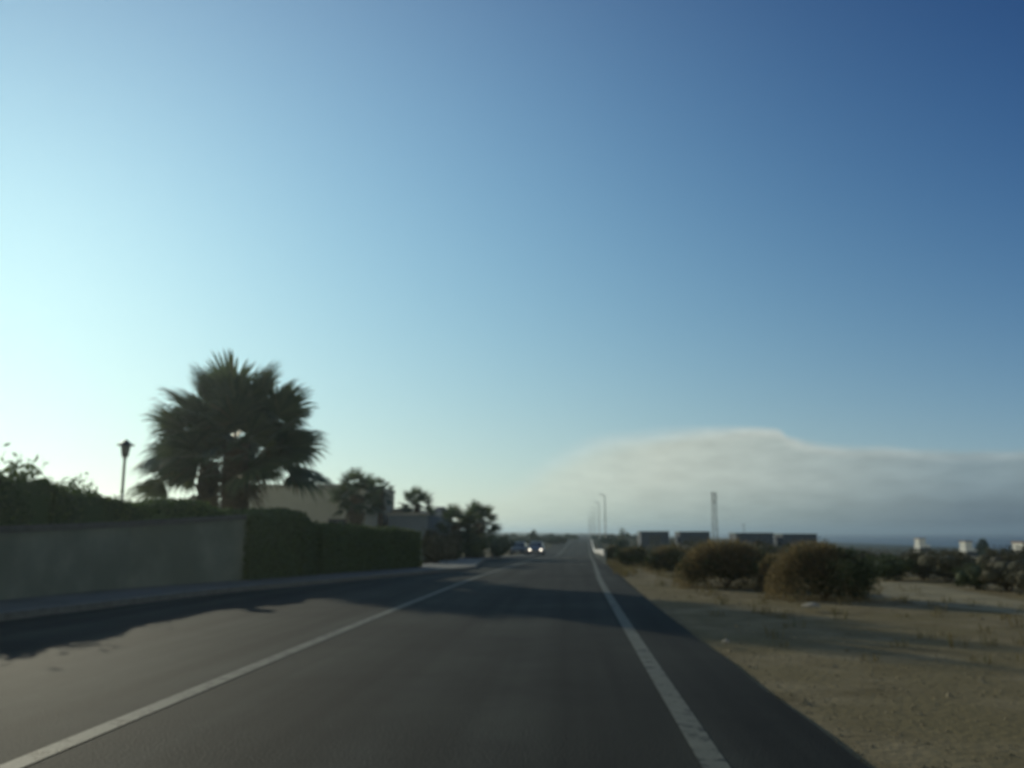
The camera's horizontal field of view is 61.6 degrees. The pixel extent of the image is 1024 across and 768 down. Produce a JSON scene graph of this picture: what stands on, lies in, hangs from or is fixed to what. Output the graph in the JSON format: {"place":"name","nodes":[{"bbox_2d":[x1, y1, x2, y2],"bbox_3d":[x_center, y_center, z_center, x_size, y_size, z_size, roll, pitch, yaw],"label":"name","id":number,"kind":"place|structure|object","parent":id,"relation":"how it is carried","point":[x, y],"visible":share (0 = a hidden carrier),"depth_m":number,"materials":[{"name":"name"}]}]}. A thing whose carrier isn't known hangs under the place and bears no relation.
{"place":"outdoors","nodes":[
{"label":"outdoors","id":0,"kind":"place"},
{"bbox_2d":[0,553,536,611],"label":"pavement","id":1,"kind":"structure","parent":0,"point":[39,602],"depth_m":18.61,"materials":[{"name":"concrete"}]},
{"bbox_2d":[510,542,527,555],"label":"car","id":2,"kind":"object","parent":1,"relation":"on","point":[520,548],"visible":0.89,"depth_m":94.91,"materials":[{"name":"grey paint"}]},
{"bbox_2d":[0,535,867,767],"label":"road","id":3,"kind":"structure","parent":0,"point":[535,663],"depth_m":7.19,"materials":[{"name":"grey asphalt"}]},
{"bbox_2d":[0,540,572,767],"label":"line","id":4,"kind":"object","parent":3,"relation":"on","point":[42,753],"visible":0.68,"depth_m":6.38,"materials":[{"name":"paint"}]},
{"bbox_2d":[528,542,544,554],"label":"car","id":5,"kind":"object","parent":3,"relation":"on","point":[535,547],"visible":0.96,"depth_m":96.97,"materials":[{"name":"blue paint"}]},
{"bbox_2d":[588,539,730,767],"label":"edge line","id":6,"kind":"object","parent":3,"relation":"on","point":[706,751],"visible":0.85,"depth_m":6.38,"materials":[{"name":"paint"}]},
{"bbox_2d":[0,0,1023,533],"label":"sky","id":7,"kind":"structure","parent":0,"point":[534,261],"materials":[{"name":"blue"}]},
{"bbox_2d":[420,532,1023,767],"bbox_3d":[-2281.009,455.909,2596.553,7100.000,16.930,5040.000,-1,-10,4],"label":"ground","id":8,"kind":"structure","parent":0,"point":[968,738],"depth_m":8.62,"materials":[{"name":"beige soil"}]},
{"bbox_2d":[1,452,70,519],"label":"leafy shrub","id":9,"kind":"object","parent":8,"relation":"on","point":[15,474],"visible":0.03,"depth_m":17.44,"materials":[{"name":"green plant"}]},
{"bbox_2d":[58,472,104,495],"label":"leafy shrub","id":10,"kind":"object","parent":8,"relation":"on","point":[77,489],"visible":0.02,"depth_m":19.14,"materials":[{"name":"green plant"}]},
{"bbox_2d":[0,471,241,525],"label":"wall hedge","id":11,"kind":"object","parent":8,"relation":"on","point":[38,502],"depth_m":17.59,"materials":[{"name":"green plant"}]},
{"bbox_2d":[112,489,132,502],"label":"leafy shrub","id":12,"kind":"object","parent":8,"relation":"on","point":[126,497],"visible":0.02,"depth_m":21.07,"materials":[{"name":"green plant"}]},
{"bbox_2d":[116,439,134,499],"bbox_3d":[-11.650,3.721,25.565,0.520,4.164,0.520,-1,-10,4],"label":"garden lamp","id":13,"kind":"object","parent":8,"relation":"on","point":[126,445],"visible":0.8,"depth_m":25.76,"materials":[{"name":"metal"}]},
{"bbox_2d":[0,514,261,599],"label":"boundary wall","id":14,"kind":"structure","parent":8,"relation":"on","point":[47,559],"depth_m":18.40,"materials":[{"name":"concrete"}]},
{"bbox_2d":[124,390,285,506],"bbox_3d":[-12.258,3.888,34.347,5.835,7.020,5.653,-4,-11,24],"label":"fan palm","id":15,"kind":"object","parent":8,"relation":"on","point":[209,476],"visible":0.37,"depth_m":33.80,"materials":[{"name":"green plant"}]},
{"bbox_2d":[130,348,339,508],"bbox_3d":[-10.522,3.036,33.247,7.890,8.308,7.951,-1,-10,4],"label":"fan palm","id":16,"kind":"object","parent":8,"relation":"on","point":[232,398],"visible":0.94,"depth_m":32.46,"materials":[{"name":"green plant"}]},
{"bbox_2d":[227,506,318,579],"bbox_3d":[-7.395,4.589,24.584,2.568,2.248,3.793,-3,-10,16],"label":"clipped hedge","id":17,"kind":"object","parent":8,"relation":"on","point":[280,542],"visible":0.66,"depth_m":23.96,"materials":[{"name":"green plant"}]},
{"bbox_2d":[0,549,545,620],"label":"kerb","id":18,"kind":"structure","parent":8,"relation":"on","point":[29,613],"depth_m":17.38,"materials":[{"name":"concrete"}]},
{"bbox_2d":[248,484,394,526],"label":"house","id":19,"kind":"structure","parent":8,"relation":"on","point":[322,510],"depth_m":54.55,"materials":[{"name":"grey"}]},
{"bbox_2d":[328,519,346,524],"bbox_3d":[-11.009,9.100,54.060,1.200,1.200,0.048,-1,-10,4],"label":"window","id":20,"kind":"structure","parent":19,"relation":"in","point":[336,521],"depth_m":54.13,"materials":[{"name":"grey glass"}]},
{"bbox_2d":[326,467,385,524],"bbox_3d":[-9.159,7.557,50.211,3.756,5.627,3.721,-1,-10,4],"label":"fan palm","id":21,"kind":"object","parent":8,"relation":"on","point":[355,508],"visible":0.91,"depth_m":49.93,"materials":[{"name":"green plant"}]},
{"bbox_2d":[313,520,423,573],"bbox_3d":[-5.427,5.798,30.154,1.957,1.907,7.827,-3,-10,18],"label":"clipped hedge","id":22,"kind":"object","parent":8,"relation":"on","point":[348,547],"visible":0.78,"depth_m":29.00,"materials":[{"name":"green plant"}]},
{"bbox_2d":[373,476,394,526],"bbox_3d":[-8.547,8.711,56.045,2.060,5.536,2.063,-1,-10,4],"label":"fan palm","id":23,"kind":"object","parent":8,"relation":"on","point":[380,519],"visible":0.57,"depth_m":56.05,"materials":[{"name":"green plant"}]},
{"bbox_2d":[391,509,427,512],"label":"house","id":24,"kind":"structure","parent":8,"relation":"on","point":[398,511],"depth_m":62.02,"materials":[{"name":"grey"}]},
{"bbox_2d":[387,513,441,558],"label":"house","id":25,"kind":"structure","parent":8,"relation":"on","point":[410,521],"depth_m":58.88,"materials":[{"name":"grey"}]},
{"bbox_2d":[397,486,437,516],"bbox_3d":[-6.693,9.618,59.837,3.126,5.198,3.173,-1,-10,4],"label":"fan palm","id":26,"kind":"object","parent":8,"relation":"on","point":[414,498],"visible":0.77,"depth_m":59.63,"materials":[{"name":"green plant"}]},
{"bbox_2d":[421,525,447,563],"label":"oleander shrub","id":27,"kind":"object","parent":8,"relation":"on","point":[433,546],"visible":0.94,"depth_m":40.43,"materials":[{"name":"green plant"}]},
{"bbox_2d":[434,507,452,534],"bbox_3d":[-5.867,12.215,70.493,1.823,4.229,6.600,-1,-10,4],"label":"house","id":28,"kind":"structure","parent":8,"relation":"on","point":[438,509],"depth_m":69.63,"materials":[{"name":"grey"}]},
{"bbox_2d":[440,530,463,560],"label":"oleander shrub","id":29,"kind":"object","parent":8,"relation":"on","point":[452,547],"visible":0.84,"depth_m":47.23,"materials":[{"name":"green plant"}]},
{"bbox_2d":[432,502,477,557],"bbox_3d":[-3.901,10.178,59.553,3.298,4.013,3.605,-1,-10,4],"label":"fan palm","id":30,"kind":"object","parent":8,"relation":"on","point":[455,512],"visible":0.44,"depth_m":59.20,"materials":[{"name":"green plant"}]},
{"bbox_2d":[450,508,488,557],"bbox_3d":[-3.159,11.003,63.407,3.498,3.863,3.685,-1,-10,4],"label":"fan palm","id":31,"kind":"object","parent":8,"relation":"on","point":[471,522],"visible":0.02,"depth_m":63.59,"materials":[{"name":"green plant"}]},
{"bbox_2d":[463,535,488,557],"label":"shrub","id":32,"kind":"object","parent":8,"relation":"on","point":[475,548],"visible":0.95,"depth_m":56.89,"materials":[{"name":"green plant"}]},
{"bbox_2d":[459,499,502,557],"bbox_3d":[-2.357,10.178,60.448,3.766,4.357,3.646,-1,-10,4],"label":"fan palm","id":33,"kind":"object","parent":8,"relation":"on","point":[474,508],"visible":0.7,"depth_m":60.10,"materials":[{"name":"green plant"}]},
{"bbox_2d":[488,540,511,558],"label":"shrub","id":34,"kind":"object","parent":8,"relation":"on","point":[502,549],"visible":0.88,"depth_m":64.81,"materials":[{"name":"green plant"}]},
{"bbox_2d":[488,534,514,547],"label":"round tree","id":35,"kind":"object","parent":8,"relation":"on","point":[504,538],"visible":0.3,"depth_m":90.39,"materials":[{"name":"green plant"}]},
{"bbox_2d":[509,538,526,547],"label":"round tree","id":36,"kind":"object","parent":8,"relation":"on","point":[519,540],"visible":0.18,"depth_m":117.41,"materials":[{"name":"green plant"}]},
{"bbox_2d":[523,538,538,544],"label":"round tree","id":37,"kind":"object","parent":8,"relation":"on","point":[529,541],"visible":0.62,"depth_m":146.60,"materials":[{"name":"green plant"}]},
{"bbox_2d":[530,530,536,538],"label":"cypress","id":38,"kind":"object","parent":8,"relation":"on","point":[533,535],"visible":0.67,"depth_m":167.26,"materials":[{"name":"green plant"}]},
{"bbox_2d":[493,533,578,539],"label":"tree belt","id":39,"kind":"object","parent":8,"relation":"on","point":[552,535],"visible":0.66,"depth_m":230.22,"materials":[{"name":"green plant"}]},
{"bbox_2d":[536,538,547,541],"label":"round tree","id":40,"kind":"object","parent":8,"relation":"on","point":[542,539],"visible":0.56,"depth_m":161.25,"materials":[{"name":"green plant"}]},
{"bbox_2d":[546,536,560,544],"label":"round tree","id":41,"kind":"object","parent":8,"relation":"on","point":[553,540],"visible":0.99,"depth_m":146.97,"materials":[{"name":"green plant"}]},
{"bbox_2d":[558,537,567,543],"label":"round tree","id":42,"kind":"object","parent":8,"relation":"on","point":[562,539],"visible":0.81,"depth_m":154.73,"materials":[{"name":"green plant"}]},
{"bbox_2d":[591,539,605,564],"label":"guard rail","id":43,"kind":"object","parent":8,"relation":"on","point":[599,553],"visible":0.91,"depth_m":52.68,"materials":[{"name":"metal"}]},
{"bbox_2d":[600,494,605,537],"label":"street lamp","id":44,"kind":"object","parent":8,"relation":"on","point":[605,517],"visible":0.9,"depth_m":162.13,"materials":[{"name":"metal"}]},
{"bbox_2d":[598,537,616,543],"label":"round tree","id":45,"kind":"object","parent":8,"relation":"on","point":[604,540],"visible":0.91,"depth_m":145.97,"materials":[{"name":"green plant"}]},
{"bbox_2d":[603,543,622,559],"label":"scrub bush","id":46,"kind":"object","parent":8,"relation":"on","point":[610,550],"visible":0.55,"depth_m":53.91,"materials":[{"name":"green plant"}]},
{"bbox_2d":[591,533,637,539],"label":"tree belt","id":47,"kind":"object","parent":8,"relation":"on","point":[594,537],"visible":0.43,"depth_m":228.45,"materials":[{"name":"green plant"}]},
{"bbox_2d":[609,538,629,548],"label":"round tree","id":48,"kind":"object","parent":8,"relation":"on","point":[622,542],"visible":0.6,"depth_m":96.93,"materials":[{"name":"green plant"}]},
{"bbox_2d":[618,528,627,539],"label":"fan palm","id":49,"kind":"object","parent":8,"relation":"on","point":[623,535],"visible":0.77,"depth_m":117.44,"materials":[{"name":"green plant"}]},
{"bbox_2d":[612,544,649,566],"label":"scrub bush","id":50,"kind":"object","parent":8,"relation":"on","point":[628,555],"visible":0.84,"depth_m":39.41,"materials":[{"name":"green plant"}]},
{"bbox_2d":[637,531,668,547],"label":"shed","id":51,"kind":"structure","parent":8,"relation":"on","point":[645,538],"depth_m":131.74,"materials":[{"name":"metal"}]},
{"bbox_2d":[649,536,660,547],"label":"door","id":52,"kind":"structure","parent":51,"relation":"in","point":[656,540],"depth_m":131.64,"materials":[{"name":"metal"}]},
{"bbox_2d":[643,543,692,571],"bbox_3d":[6.151,6.640,32.847,2.412,1.135,1.676,-1,-10,4],"label":"scrub bush","id":53,"kind":"object","parent":8,"relation":"on","point":[665,556],"visible":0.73,"depth_m":32.55,"materials":[{"name":"green plant"}]},
{"bbox_2d":[672,538,696,549],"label":"shrub","id":54,"kind":"object","parent":8,"relation":"on","point":[685,544],"visible":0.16,"depth_m":47.51,"materials":[{"name":"green plant"}]},
{"bbox_2d":[675,532,709,543],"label":"shed","id":55,"kind":"structure","parent":8,"relation":"on","point":[685,536],"depth_m":131.40,"materials":[{"name":"metal"}]},
{"bbox_2d":[689,537,700,543],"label":"door","id":56,"kind":"structure","parent":55,"relation":"in","point":[694,539],"depth_m":131.29,"materials":[{"name":"metal"}]},
{"bbox_2d":[711,492,717,541],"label":"telecom mast","id":57,"kind":"object","parent":8,"relation":"on","point":[714,501],"visible":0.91,"depth_m":204.91,"materials":[{"name":"metal"}]},
{"bbox_2d":[671,537,775,589],"bbox_3d":[5.430,4.520,21.807,2.945,1.358,2.187,-1,-10,4],"label":"scrub bush","id":58,"kind":"object","parent":8,"relation":"on","point":[723,561],"visible":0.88,"depth_m":21.42,"materials":[{"name":"green plant"}]},
{"bbox_2d":[721,639,729,643],"bbox_3d":[2.464,2.963,9.890,0.093,0.045,0.101,9,-13,-42],"label":"stone","id":59,"kind":"object","parent":8,"relation":"on","point":[726,641],"visible":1,"depth_m":9.86,"materials":[{"name":"grey stone"}]},
{"bbox_2d":[728,533,773,543],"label":"shed","id":60,"kind":"structure","parent":8,"relation":"on","point":[753,537],"depth_m":130.79,"materials":[{"name":"metal"}]},
{"bbox_2d":[744,537,777,549],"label":"shrub","id":61,"kind":"object","parent":8,"relation":"on","point":[760,543],"visible":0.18,"depth_m":46.09,"materials":[{"name":"green plant"}]},
{"bbox_2d":[760,544,780,555],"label":"shrub","id":62,"kind":"object","parent":8,"relation":"on","point":[771,551],"visible":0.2,"depth_m":40.20,"materials":[{"name":"green plant"}]},
{"bbox_2d":[752,552,795,592],"bbox_3d":[6.144,4.402,20.049,1.079,0.962,0.808,-1,-10,4],"label":"scrub bush","id":63,"kind":"object","parent":8,"relation":"on","point":[764,565],"visible":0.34,"depth_m":19.97,"materials":[{"name":"green plant"}]},
{"bbox_2d":[777,543,792,553],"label":"shrub","id":64,"kind":"object","parent":8,"relation":"on","point":[782,549],"visible":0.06,"depth_m":44.30,"materials":[{"name":"green plant"}]},
{"bbox_2d":[773,534,816,546],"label":"shed","id":65,"kind":"structure","parent":8,"relation":"on","point":[782,539],"depth_m":130.37,"materials":[{"name":"metal"}]},
{"bbox_2d":[600,534,999,558],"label":"scrubland","id":66,"kind":"structure","parent":8,"relation":"on","point":[874,551],"depth_m":209.85,"materials":[{"name":"green plant"}]},
{"bbox_2d":[801,602,819,607],"bbox_3d":[5.129,3.774,14.664,0.286,0.078,0.296,6,-12,-32],"label":"stone","id":67,"kind":"object","parent":8,"relation":"on","point":[812,605],"visible":1,"depth_m":14.57,"materials":[{"name":"grey stone"}]},
{"bbox_2d":[601,556,1023,663],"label":"dry grass","id":68,"kind":"structure","parent":8,"relation":"on","point":[623,570],"depth_m":15.51,"materials":[{"name":"beige plant"}]},
{"bbox_2d":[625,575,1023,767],"bbox_3d":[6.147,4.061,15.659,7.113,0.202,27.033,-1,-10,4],"label":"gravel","id":69,"kind":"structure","parent":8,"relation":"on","point":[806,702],"depth_m":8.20,"materials":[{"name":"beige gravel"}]},
{"bbox_2d":[761,537,889,601],"bbox_3d":[6.398,3.806,17.736,2.614,1.324,1.905,-1,-10,4],"label":"scrub bush","id":70,"kind":"object","parent":8,"relation":"on","point":[827,569],"visible":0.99,"depth_m":17.30,"materials":[{"name":"green plant"}]},
{"bbox_2d":[853,549,876,560],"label":"shrub","id":71,"kind":"object","parent":8,"relation":"on","point":[866,553],"visible":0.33,"depth_m":46.92,"materials":[{"name":"green plant"}]},
{"bbox_2d":[869,552,898,561],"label":"shrub","id":72,"kind":"object","parent":8,"relation":"on","point":[887,556],"visible":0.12,"depth_m":29.94,"materials":[{"name":"green plant"}]},
{"bbox_2d":[872,554,920,580],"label":"shrub","id":73,"kind":"object","parent":8,"relation":"on","point":[900,567],"visible":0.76,"depth_m":25.28,"materials":[{"name":"green plant"}]},
{"bbox_2d":[899,547,943,578],"bbox_3d":[12.606,5.543,26.494,1.485,1.070,1.755,-6,-11,31],"label":"shrub","id":74,"kind":"object","parent":8,"relation":"on","point":[909,555],"visible":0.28,"depth_m":26.15,"materials":[{"name":"green plant"}]},
{"bbox_2d":[911,548,983,581],"bbox_3d":[12.556,5.241,24.679,1.479,1.016,1.722,0,-10,-2],"label":"shrub","id":75,"kind":"object","parent":8,"relation":"on","point":[939,565],"visible":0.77,"depth_m":24.51,"materials":[{"name":"green plant"}]},
{"bbox_2d":[941,551,971,558],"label":"shrub","id":76,"kind":"object","parent":8,"relation":"on","point":[955,554],"visible":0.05,"depth_m":34.25,"materials":[{"name":"green plant"}]},
{"bbox_2d":[949,559,990,589],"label":"shrub","id":77,"kind":"object","parent":8,"relation":"on","point":[967,575],"visible":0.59,"depth_m":20.92,"materials":[{"name":"green plant"}]},
{"bbox_2d":[974,537,989,555],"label":"sea shrub","id":78,"kind":"object","parent":8,"relation":"on","point":[981,547],"visible":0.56,"depth_m":132.84,"materials":[{"name":"green plant"}]},
{"bbox_2d":[968,545,1023,565],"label":"shrub","id":79,"kind":"object","parent":8,"relation":"on","point":[989,554],"visible":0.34,"depth_m":28.78,"materials":[{"name":"green plant"}]},
{"bbox_2d":[976,549,1023,591],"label":"shrub","id":80,"kind":"object","parent":8,"relation":"on","point":[994,569],"visible":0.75,"depth_m":19.97,"materials":[{"name":"green plant"}]},
{"bbox_2d":[1000,564,1023,595],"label":"shrub","id":81,"kind":"object","parent":8,"relation":"on","point":[1017,579],"visible":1,"depth_m":18.39,"materials":[{"name":"green plant"}]},
{"bbox_2d":[1011,541,1023,550],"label":"white house","id":82,"kind":"structure","parent":8,"relation":"on","point":[1016,544],"depth_m":113.53,"materials":[{"name":"paint"}]},
{"bbox_2d":[669,534,1023,549],"bbox_3d":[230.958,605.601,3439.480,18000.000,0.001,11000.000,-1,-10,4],"label":"sea","id":83,"kind":"structure","parent":0,"point":[953,540],"depth_m":1504.83,"materials":[{"name":"liquid"}]},
{"bbox_2d":[914,538,930,552],"bbox_3d":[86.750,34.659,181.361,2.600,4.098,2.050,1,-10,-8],"label":"white house","id":84,"kind":"structure","parent":0,"point":[920,543],"depth_m":180.66,"materials":[{"name":"paint"}]},
{"bbox_2d":[880,582,1023,614],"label":"dirt track","id":85,"kind":"structure","parent":0,"point":[990,604],"depth_m":17.92,"materials":[{"name":"beige soil"}]},
{"bbox_2d":[959,541,978,557],"bbox_3d":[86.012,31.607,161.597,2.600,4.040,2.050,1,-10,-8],"label":"white house","id":86,"kind":"structure","parent":0,"point":[967,548],"depth_m":160.85,"materials":[{"name":"paint"}]}
]}

